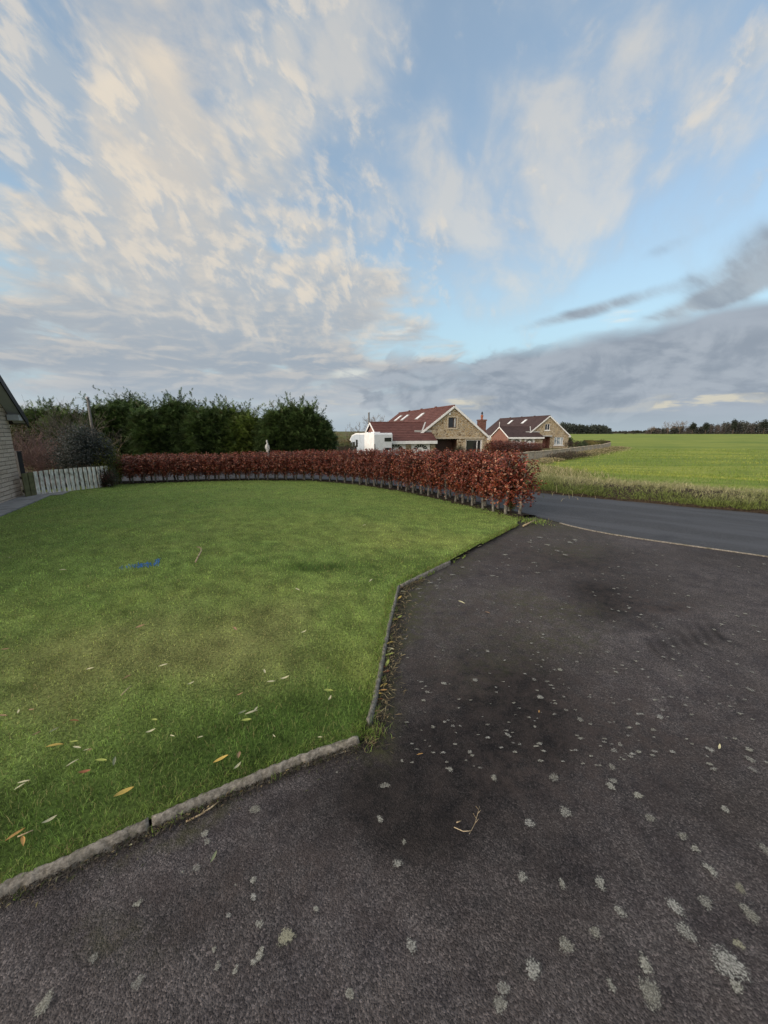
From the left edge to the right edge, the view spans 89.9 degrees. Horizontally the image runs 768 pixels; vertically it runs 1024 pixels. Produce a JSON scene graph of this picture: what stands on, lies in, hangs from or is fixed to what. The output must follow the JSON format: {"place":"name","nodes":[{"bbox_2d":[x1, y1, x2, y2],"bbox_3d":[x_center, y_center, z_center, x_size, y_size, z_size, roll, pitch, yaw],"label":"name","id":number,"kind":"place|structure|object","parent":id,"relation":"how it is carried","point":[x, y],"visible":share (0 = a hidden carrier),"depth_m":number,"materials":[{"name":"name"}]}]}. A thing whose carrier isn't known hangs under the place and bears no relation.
{"place":"outdoors","nodes":[
{"label":"outdoors","id":0,"kind":"place"},
{"bbox_2d":[0,491,69,516],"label":"path","id":1,"kind":"structure","parent":0,"point":[12,505],"depth_m":9.14,"materials":[{"name":"grey concrete"}]},
{"bbox_2d":[20,472,36,496],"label":"garden gate","id":2,"kind":"structure","parent":1,"relation":"on","point":[28,484],"depth_m":9.86,"materials":[{"name":"green wood"}]},
{"bbox_2d":[0,480,554,904],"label":"lawn","id":3,"kind":"structure","parent":0,"point":[175,671],"depth_m":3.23,"materials":[{"name":"green plant"}]},
{"bbox_2d":[44,424,117,485],"bbox_3d":[-9.197,-1.687,11.686,2.144,2.005,1.200,0,12,0],"label":"evergreen bush","id":4,"kind":"object","parent":3,"relation":"on","point":[83,445],"visible":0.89,"depth_m":11.47,"materials":[{"name":"green plant"}]},
{"bbox_2d":[90,434,123,484],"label":"evergreen bush","id":5,"kind":"object","parent":3,"relation":"on","point":[110,463],"visible":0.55,"depth_m":11.73,"materials":[{"name":"green plant"}]},
{"bbox_2d":[102,478,535,517],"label":"hedge soil","id":6,"kind":"structure","parent":0,"point":[487,507],"depth_m":11.19,"materials":[{"name":"brown soil"}]},
{"bbox_2d":[113,454,125,482],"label":"hedge plant","id":7,"kind":"object","parent":6,"relation":"on","point":[120,460],"visible":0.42,"depth_m":12.21,"materials":[{"name":"red plant"}]},
{"bbox_2d":[119,454,132,481],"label":"hedge plant","id":8,"kind":"object","parent":6,"relation":"on","point":[125,465],"visible":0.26,"depth_m":12.46,"materials":[{"name":"red plant"}]},
{"bbox_2d":[123,455,137,482],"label":"hedge plant","id":9,"kind":"object","parent":6,"relation":"on","point":[130,472],"visible":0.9,"depth_m":12.20,"materials":[{"name":"red plant"}]},
{"bbox_2d":[134,454,149,481],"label":"hedge plant","id":10,"kind":"object","parent":6,"relation":"on","point":[143,464],"visible":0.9,"depth_m":12.37,"materials":[{"name":"red plant"}]},
{"bbox_2d":[146,452,159,481],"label":"hedge plant","id":11,"kind":"object","parent":6,"relation":"on","point":[154,467],"visible":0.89,"depth_m":12.48,"materials":[{"name":"red plant"}]},
{"bbox_2d":[155,452,166,480],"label":"hedge plant","id":12,"kind":"object","parent":6,"relation":"on","point":[162,477],"visible":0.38,"depth_m":12.69,"materials":[{"name":"red plant"}]},
{"bbox_2d":[158,453,172,481],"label":"hedge plant","id":13,"kind":"object","parent":6,"relation":"on","point":[165,466],"visible":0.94,"depth_m":12.54,"materials":[{"name":"red plant"}]},
{"bbox_2d":[169,454,182,480],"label":"hedge plant","id":14,"kind":"object","parent":6,"relation":"on","point":[177,470],"visible":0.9,"depth_m":12.69,"materials":[{"name":"red plant"}]},
{"bbox_2d":[179,453,192,480],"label":"hedge plant","id":15,"kind":"object","parent":6,"relation":"on","point":[185,468],"visible":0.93,"depth_m":12.73,"materials":[{"name":"red plant"}]},
{"bbox_2d":[190,453,203,480],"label":"hedge plant","id":16,"kind":"object","parent":6,"relation":"on","point":[198,468],"visible":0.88,"depth_m":12.85,"materials":[{"name":"red plant"}]},
{"bbox_2d":[201,452,213,479],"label":"hedge plant","id":17,"kind":"object","parent":6,"relation":"on","point":[208,471],"visible":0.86,"depth_m":12.84,"materials":[{"name":"red plant"}]},
{"bbox_2d":[210,454,223,479],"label":"hedge plant","id":18,"kind":"object","parent":6,"relation":"on","point":[217,471],"visible":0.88,"depth_m":12.88,"materials":[{"name":"red plant"}]},
{"bbox_2d":[221,453,233,479],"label":"hedge plant","id":19,"kind":"object","parent":6,"relation":"on","point":[225,459],"visible":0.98,"depth_m":12.95,"materials":[{"name":"red plant"}]},
{"bbox_2d":[231,453,245,479],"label":"hedge plant","id":20,"kind":"object","parent":6,"relation":"on","point":[239,468],"visible":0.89,"depth_m":13.01,"materials":[{"name":"red plant"}]},
{"bbox_2d":[240,452,253,478],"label":"hedge plant","id":21,"kind":"object","parent":6,"relation":"on","point":[246,467],"visible":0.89,"depth_m":13.03,"materials":[{"name":"red plant"}]},
{"bbox_2d":[250,451,264,479],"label":"hedge plant","id":22,"kind":"object","parent":6,"relation":"on","point":[255,467],"visible":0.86,"depth_m":13.05,"materials":[{"name":"red plant"}]},
{"bbox_2d":[259,452,271,479],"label":"hedge plant","id":23,"kind":"object","parent":6,"relation":"on","point":[266,463],"visible":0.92,"depth_m":13.02,"materials":[{"name":"red plant"}]},
{"bbox_2d":[268,451,282,478],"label":"hedge plant","id":24,"kind":"object","parent":6,"relation":"on","point":[275,469],"visible":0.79,"depth_m":13.06,"materials":[{"name":"red plant"}]},
{"bbox_2d":[276,450,290,479],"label":"hedge plant","id":25,"kind":"object","parent":6,"relation":"on","point":[281,464],"visible":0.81,"depth_m":12.97,"materials":[{"name":"red plant"}]},
{"bbox_2d":[288,452,301,479],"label":"hedge plant","id":26,"kind":"object","parent":6,"relation":"on","point":[293,468],"visible":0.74,"depth_m":12.94,"materials":[{"name":"red plant"}]},
{"bbox_2d":[294,449,310,479],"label":"hedge plant","id":27,"kind":"object","parent":6,"relation":"on","point":[300,455],"visible":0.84,"depth_m":12.91,"materials":[{"name":"red plant"}]},
{"bbox_2d":[302,451,316,480],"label":"hedge plant","id":28,"kind":"object","parent":6,"relation":"on","point":[311,459],"visible":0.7,"depth_m":12.85,"materials":[{"name":"red plant"}]},
{"bbox_2d":[312,451,326,480],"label":"hedge plant","id":29,"kind":"object","parent":6,"relation":"on","point":[316,468],"visible":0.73,"depth_m":12.68,"materials":[{"name":"red plant"}]},
{"bbox_2d":[319,449,334,480],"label":"hedge plant","id":30,"kind":"object","parent":6,"relation":"on","point":[326,465],"visible":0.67,"depth_m":12.59,"materials":[{"name":"red plant"}]},
{"bbox_2d":[328,450,342,481],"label":"hedge plant","id":31,"kind":"object","parent":6,"relation":"on","point":[334,464],"visible":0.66,"depth_m":12.47,"materials":[{"name":"red plant"}]},
{"bbox_2d":[337,450,350,482],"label":"hedge plant","id":32,"kind":"object","parent":6,"relation":"on","point":[339,461],"visible":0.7,"depth_m":12.29,"materials":[{"name":"red plant"}]},
{"bbox_2d":[344,449,359,483],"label":"hedge plant","id":33,"kind":"object","parent":6,"relation":"on","point":[348,465],"visible":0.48,"depth_m":12.09,"materials":[{"name":"red plant"}]},
{"bbox_2d":[351,449,365,484],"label":"hedge plant","id":34,"kind":"object","parent":6,"relation":"on","point":[354,467],"visible":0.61,"depth_m":11.91,"materials":[{"name":"red plant"}]},
{"bbox_2d":[358,448,374,485],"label":"hedge plant","id":35,"kind":"object","parent":6,"relation":"on","point":[364,476],"visible":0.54,"depth_m":11.70,"materials":[{"name":"red plant"}]},
{"bbox_2d":[364,448,380,485],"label":"hedge plant","id":36,"kind":"object","parent":6,"relation":"on","point":[369,470],"visible":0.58,"depth_m":11.53,"materials":[{"name":"red plant"}]},
{"bbox_2d":[368,450,390,487],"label":"hedge plant","id":37,"kind":"object","parent":6,"relation":"on","point":[376,460],"visible":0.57,"depth_m":11.25,"materials":[{"name":"red plant"}]},
{"bbox_2d":[379,450,397,487],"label":"hedge plant","id":38,"kind":"object","parent":6,"relation":"on","point":[385,473],"visible":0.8,"depth_m":11.01,"materials":[{"name":"red plant"}]},
{"bbox_2d":[380,448,399,486],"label":"hedge plant","id":39,"kind":"object","parent":6,"relation":"on","point":[390,463],"visible":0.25,"depth_m":11.34,"materials":[{"name":"red plant"}]},
{"bbox_2d":[389,448,405,489],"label":"hedge plant","id":40,"kind":"object","parent":6,"relation":"on","point":[395,464],"visible":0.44,"depth_m":10.78,"materials":[{"name":"red plant"}]},
{"bbox_2d":[395,447,413,490],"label":"hedge plant","id":41,"kind":"object","parent":6,"relation":"on","point":[398,467],"visible":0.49,"depth_m":10.54,"materials":[{"name":"red plant"}]},
{"bbox_2d":[399,450,421,492],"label":"hedge plant","id":42,"kind":"object","parent":6,"relation":"on","point":[410,458],"visible":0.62,"depth_m":10.23,"materials":[{"name":"red plant"}]},
{"bbox_2d":[409,449,433,493],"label":"hedge plant","id":43,"kind":"object","parent":6,"relation":"on","point":[415,465],"visible":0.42,"depth_m":10.05,"materials":[{"name":"red plant"}]},
{"bbox_2d":[418,449,439,495],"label":"hedge plant","id":44,"kind":"object","parent":6,"relation":"on","point":[423,469],"visible":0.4,"depth_m":9.80,"materials":[{"name":"red plant"}]},
{"bbox_2d":[424,449,446,497],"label":"hedge plant","id":45,"kind":"object","parent":6,"relation":"on","point":[432,467],"visible":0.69,"depth_m":9.49,"materials":[{"name":"red plant"}]},
{"bbox_2d":[432,449,454,498],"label":"hedge plant","id":46,"kind":"object","parent":6,"relation":"on","point":[442,467],"visible":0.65,"depth_m":9.23,"materials":[{"name":"red plant"}]},
{"bbox_2d":[445,451,463,501],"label":"hedge plant","id":47,"kind":"object","parent":6,"relation":"on","point":[448,477],"visible":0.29,"depth_m":8.95,"materials":[{"name":"red plant"}]},
{"bbox_2d":[446,449,467,498],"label":"hedge plant","id":48,"kind":"object","parent":6,"relation":"on","point":[454,468],"visible":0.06,"depth_m":9.21,"materials":[{"name":"red plant"}]},
{"bbox_2d":[448,449,473,502],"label":"hedge plant","id":49,"kind":"object","parent":6,"relation":"on","point":[461,490],"visible":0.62,"depth_m":8.64,"materials":[{"name":"red plant"}]},
{"bbox_2d":[459,449,486,504],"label":"hedge plant","id":50,"kind":"object","parent":6,"relation":"on","point":[468,472],"visible":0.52,"depth_m":8.46,"materials":[{"name":"red plant"}]},
{"bbox_2d":[464,450,486,503],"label":"hedge plant","id":51,"kind":"object","parent":6,"relation":"on","point":[474,497],"visible":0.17,"depth_m":8.62,"materials":[{"name":"red plant"}]},
{"bbox_2d":[468,451,494,508],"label":"hedge plant","id":52,"kind":"object","parent":6,"relation":"on","point":[476,474],"visible":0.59,"depth_m":8.16,"materials":[{"name":"red plant"}]},
{"bbox_2d":[474,449,499,505],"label":"hedge plant","id":53,"kind":"object","parent":6,"relation":"on","point":[485,503],"visible":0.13,"depth_m":8.41,"materials":[{"name":"red plant"}]},
{"bbox_2d":[478,450,506,511],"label":"hedge plant","id":54,"kind":"object","parent":6,"relation":"on","point":[489,463],"visible":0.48,"depth_m":7.89,"materials":[{"name":"red plant"}]},
{"bbox_2d":[486,451,528,513],"bbox_3d":[2.472,-0.550,7.679,0.934,1.301,0.538,-7,14,-29],"label":"hedge plant","id":55,"kind":"object","parent":6,"relation":"on","point":[503,466],"visible":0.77,"depth_m":7.55,"materials":[{"name":"red plant"}]},
{"bbox_2d":[494,449,527,510],"bbox_3d":[2.638,-0.650,7.946,0.905,1.388,0.428,-7,14,-29],"label":"hedge plant","id":56,"kind":"object","parent":6,"relation":"on","point":[513,468],"visible":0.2,"depth_m":7.87,"materials":[{"name":"red plant"}]},
{"bbox_2d":[500,457,546,514],"bbox_3d":[2.744,-0.494,7.675,1.058,1.197,0.569,-7,15,-29],"label":"hedge plant","id":57,"kind":"object","parent":6,"relation":"on","point":[526,491],"visible":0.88,"depth_m":7.59,"materials":[{"name":"red plant"}]},
{"bbox_2d":[0,515,767,1023],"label":"driveway","id":58,"kind":"structure","parent":0,"point":[604,861],"depth_m":1.60,"materials":[{"name":"grey asphalt"}]},
{"bbox_2d":[0,578,425,921],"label":"gutter litter","id":59,"kind":"object","parent":58,"relation":"on","point":[183,815],"visible":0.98,"depth_m":1.89,"materials":[{"name":"brown plant"}]},
{"bbox_2d":[0,560,450,903],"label":"kerb","id":60,"kind":"structure","parent":58,"relation":"on","point":[13,885],"depth_m":1.75,"materials":[{"name":"concrete"}]},
{"bbox_2d":[560,522,767,556],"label":"road edging","id":61,"kind":"object","parent":58,"relation":"on","point":[666,542],"visible":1,"depth_m":5.97,"materials":[{"name":"concrete"}]},
{"bbox_2d":[0,0,767,431],"label":"sky","id":62,"kind":"structure","parent":0,"point":[498,209],"materials":[{"name":"blue"}]},
{"bbox_2d":[18,431,757,506],"bbox_3d":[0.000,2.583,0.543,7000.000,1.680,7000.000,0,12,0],"label":"ground","id":63,"kind":"structure","parent":0,"point":[343,433],"depth_m":74.04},
{"bbox_2d":[0,375,29,502],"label":"stone house","id":64,"kind":"structure","parent":63,"relation":"on","point":[11,412],"depth_m":9.46,"materials":[{"name":"grey stone"}]},
{"bbox_2d":[14,451,24,494],"bbox_3d":[-9.480,-0.945,10.102,0.124,1.290,0.124,5,13,24],"label":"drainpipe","id":65,"kind":"object","parent":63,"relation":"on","point":[20,463],"visible":0.65,"depth_m":10.01,"materials":[{"name":"black paint"}]},
{"bbox_2d":[9,396,61,464],"bbox_3d":[-18.480,-4.218,21.104,4.018,4.136,4.250,0,12,0],"label":"conifer","id":66,"kind":"object","parent":63,"relation":"on","point":[29,416],"visible":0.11,"depth_m":20.20,"materials":[{"name":"green plant"}]},
{"bbox_2d":[10,413,62,473],"bbox_3d":[-13.950,-2.664,15.285,2.851,2.441,1.823,0,12,0],"label":"evergreen bush","id":67,"kind":"object","parent":63,"relation":"on","point":[25,432],"visible":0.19,"depth_m":15.06,"materials":[{"name":"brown plant"}]},
{"bbox_2d":[12,415,61,485],"bbox_3d":[-11.141,-1.905,12.022,2.079,2.244,2.231,10,15,39],"label":"twiggy shrub","id":68,"kind":"object","parent":63,"relation":"on","point":[26,449],"visible":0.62,"depth_m":11.99,"materials":[{"name":"plant"}]},
{"bbox_2d":[18,438,64,485],"bbox_3d":[-10.670,-1.650,12.193,1.741,1.677,1.845,0,12,0],"label":"twiggy shrub","id":69,"kind":"object","parent":63,"relation":"on","point":[40,462],"visible":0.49,"depth_m":11.97,"materials":[{"name":"brown plant"}]},
{"bbox_2d":[29,397,100,465],"bbox_3d":[-16.728,-4.082,20.674,3.841,4.115,3.840,-7,14,-31],"label":"conifer","id":70,"kind":"object","parent":63,"relation":"on","point":[64,410],"visible":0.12,"depth_m":19.73,"materials":[{"name":"green plant"}]},
{"bbox_2d":[33,466,109,494],"bbox_3d":[-8.799,-0.828,10.952,0.125,0.852,1.862,5,13,24],"label":"picket fence","id":71,"kind":"object","parent":63,"relation":"on","point":[75,484],"visible":0.84,"depth_m":10.75,"materials":[{"name":"white paint"}]},
{"bbox_2d":[24,398,130,474],"bbox_3d":[-11.305,-2.732,14.321,3.184,2.920,3.100,0,12,0],"label":"twiggy shrub","id":72,"kind":"object","parent":63,"relation":"on","point":[53,424],"visible":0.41,"depth_m":13.92,"materials":[{"name":"brown plant"}]},
{"bbox_2d":[85,396,93,436],"bbox_3d":[-13.779,-3.623,18.245,0.158,3.579,0.160,0,12,0],"label":"post","id":73,"kind":"object","parent":63,"relation":"on","point":[89,409],"visible":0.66,"depth_m":17.98,"materials":[{"name":"grey wood"}]},
{"bbox_2d":[72,391,134,466],"bbox_3d":[-14.214,-4.008,20.125,3.706,4.218,3.698,-6,13,-26],"label":"conifer","id":74,"kind":"object","parent":63,"relation":"on","point":[98,408],"visible":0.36,"depth_m":19.16,"materials":[{"name":"green plant"}]},
{"bbox_2d":[93,469,115,487],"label":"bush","id":75,"kind":"object","parent":63,"relation":"on","point":[105,480],"visible":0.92,"depth_m":11.49,"materials":[{"name":"green plant"}]},
{"bbox_2d":[93,387,149,466],"bbox_3d":[-13.531,-4.370,20.570,3.825,4.668,3.911,0,12,0],"label":"conifer","id":76,"kind":"object","parent":63,"relation":"on","point":[121,405],"visible":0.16,"depth_m":19.53,"materials":[{"name":"green plant"}]},
{"bbox_2d":[119,395,175,464],"bbox_3d":[-11.809,-3.958,19.878,3.785,4.102,3.646,0,12,0],"label":"conifer","id":77,"kind":"object","parent":63,"relation":"on","point":[141,442],"visible":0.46,"depth_m":18.89,"materials":[{"name":"green plant"}]},
{"bbox_2d":[144,387,197,457],"bbox_3d":[-10.649,-4.200,20.094,3.731,4.441,3.742,0,12,0],"label":"conifer","id":78,"kind":"object","parent":63,"relation":"on","point":[171,413],"visible":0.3,"depth_m":19.12,"materials":[{"name":"green plant"}]},
{"bbox_2d":[167,393,228,461],"bbox_3d":[-9.170,-3.978,19.916,3.956,4.162,3.840,0,12,0],"label":"conifer","id":79,"kind":"object","parent":63,"relation":"on","point":[192,432],"visible":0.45,"depth_m":18.89,"materials":[{"name":"green plant"}]},
{"bbox_2d":[200,395,252,461],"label":"conifer","id":80,"kind":"object","parent":63,"relation":"on","point":[224,415],"visible":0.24,"depth_m":19.00,"materials":[{"name":"green plant"}]},
{"bbox_2d":[219,398,263,458],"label":"conifer","id":81,"kind":"object","parent":63,"relation":"on","point":[243,426],"visible":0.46,"depth_m":19.01,"materials":[{"name":"green plant"}]},
{"bbox_2d":[251,395,300,463],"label":"conifer","id":82,"kind":"object","parent":63,"relation":"on","point":[268,420],"visible":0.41,"depth_m":18.52,"materials":[{"name":"green plant"}]},
{"bbox_2d":[273,391,329,455],"bbox_3d":[-4.171,-3.806,19.424,3.442,4.320,3.342,-6,13,-28],"label":"conifer","id":83,"kind":"object","parent":63,"relation":"on","point":[299,414],"visible":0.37,"depth_m":18.44,"materials":[{"name":"green plant"}]},
{"bbox_2d":[294,400,340,459],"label":"conifer","id":84,"kind":"object","parent":63,"relation":"on","point":[318,443],"visible":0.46,"depth_m":18.57,"materials":[{"name":"green plant"}]},
{"bbox_2d":[338,445,356,457],"bbox_3d":[-3.725,-5.639,37.181,2.336,1.524,0.120,-6,13,-26],"label":"board fence","id":85,"kind":"object","parent":63,"relation":"on","point":[345,448],"visible":0.3,"depth_m":37.11,"materials":[{"name":"wood"}]},
{"bbox_2d":[349,432,392,454],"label":"motorhome","id":86,"kind":"object","parent":63,"relation":"on","point":[373,440],"visible":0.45,"depth_m":40.30,"materials":[{"name":"white metal"}]},
{"bbox_2d":[365,405,490,453],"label":"stone bungalow","id":87,"kind":"object","parent":63,"relation":"on","point":[441,428],"visible":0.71,"depth_m":44.94,"materials":[{"name":"brown stone"}]},
{"bbox_2d":[411,444,429,452],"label":"garage door","id":88,"kind":"structure","parent":87,"relation":"in","point":[423,447],"depth_m":42.95,"materials":[{"name":"white paint"}]},
{"bbox_2d":[447,416,457,428],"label":"window","id":89,"kind":"structure","parent":87,"relation":"in","point":[450,419],"depth_m":44.82,"materials":[{"name":"white glass"}]},
{"bbox_2d":[465,439,483,453],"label":"window","id":90,"kind":"structure","parent":87,"relation":"in","point":[472,444],"depth_m":46.23,"materials":[{"name":"white paint"}]},
{"bbox_2d":[511,451,534,460],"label":"garden wall","id":91,"kind":"structure","parent":63,"relation":"on","point":[531,455],"depth_m":43.62,"materials":[{"name":"stone"}]},
{"bbox_2d":[486,415,570,447],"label":"stone bungalow","id":92,"kind":"object","parent":63,"relation":"on","point":[549,431],"visible":0.81,"depth_m":78.64,"materials":[{"name":"beige stone"}]},
{"bbox_2d":[553,437,563,445],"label":"window","id":93,"kind":"structure","parent":92,"relation":"in","point":[558,441],"depth_m":79.30,"materials":[{"name":"white paint"}]},
{"bbox_2d":[535,449,559,458],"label":"garden wall","id":94,"kind":"structure","parent":63,"relation":"on","point":[541,454],"depth_m":47.03,"materials":[{"name":"stone"}]},
{"bbox_2d":[544,453,574,459],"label":"scrub","id":95,"kind":"object","parent":63,"relation":"on","point":[560,455],"visible":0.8,"depth_m":45.62,"materials":[{"name":"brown plant"}]},
{"bbox_2d":[560,446,584,452],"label":"garden wall","id":96,"kind":"structure","parent":63,"relation":"on","point":[576,449],"depth_m":56.12,"materials":[{"name":"stone"}]},
{"bbox_2d":[560,421,612,433],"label":"conifer wood","id":97,"kind":"object","parent":63,"relation":"on","point":[569,428],"visible":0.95,"depth_m":465.81,"materials":[{"name":"green plant"}]},
{"bbox_2d":[584,444,603,450],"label":"garden wall","id":98,"kind":"structure","parent":63,"relation":"on","point":[590,447],"depth_m":64.69,"materials":[{"name":"stone"}]},
{"bbox_2d":[644,420,767,433],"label":"wood","id":99,"kind":"object","parent":63,"relation":"on","point":[741,427],"visible":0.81,"depth_m":452.89,"materials":[{"name":"green plant"}]},
{"bbox_2d":[19,469,767,555],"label":"road","id":100,"kind":"structure","parent":0,"point":[740,531],"depth_m":7.51,"materials":[{"name":"grey asphalt"}]},
{"bbox_2d":[494,472,767,513],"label":"verge grass","id":101,"kind":"structure","parent":0,"point":[545,478],"depth_m":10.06,"materials":[{"name":"green plant"}]},
{"bbox_2d":[527,434,767,490],"bbox_3d":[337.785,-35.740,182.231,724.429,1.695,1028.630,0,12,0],"label":"field","id":102,"kind":"structure","parent":0,"point":[700,442],"depth_m":52.21,"materials":[{"name":"green plant"}]},
{"bbox_2d":[514,446,657,500],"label":"margin grass","id":103,"kind":"structure","parent":102,"relation":"on","point":[545,469],"depth_m":17.59,"materials":[{"name":"green plant"}]},
{"bbox_2d":[528,448,767,489],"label":"crop blades","id":104,"kind":"object","parent":102,"relation":"on","point":[742,478],"visible":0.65,"depth_m":35.15,"materials":[{"name":"green plant"}]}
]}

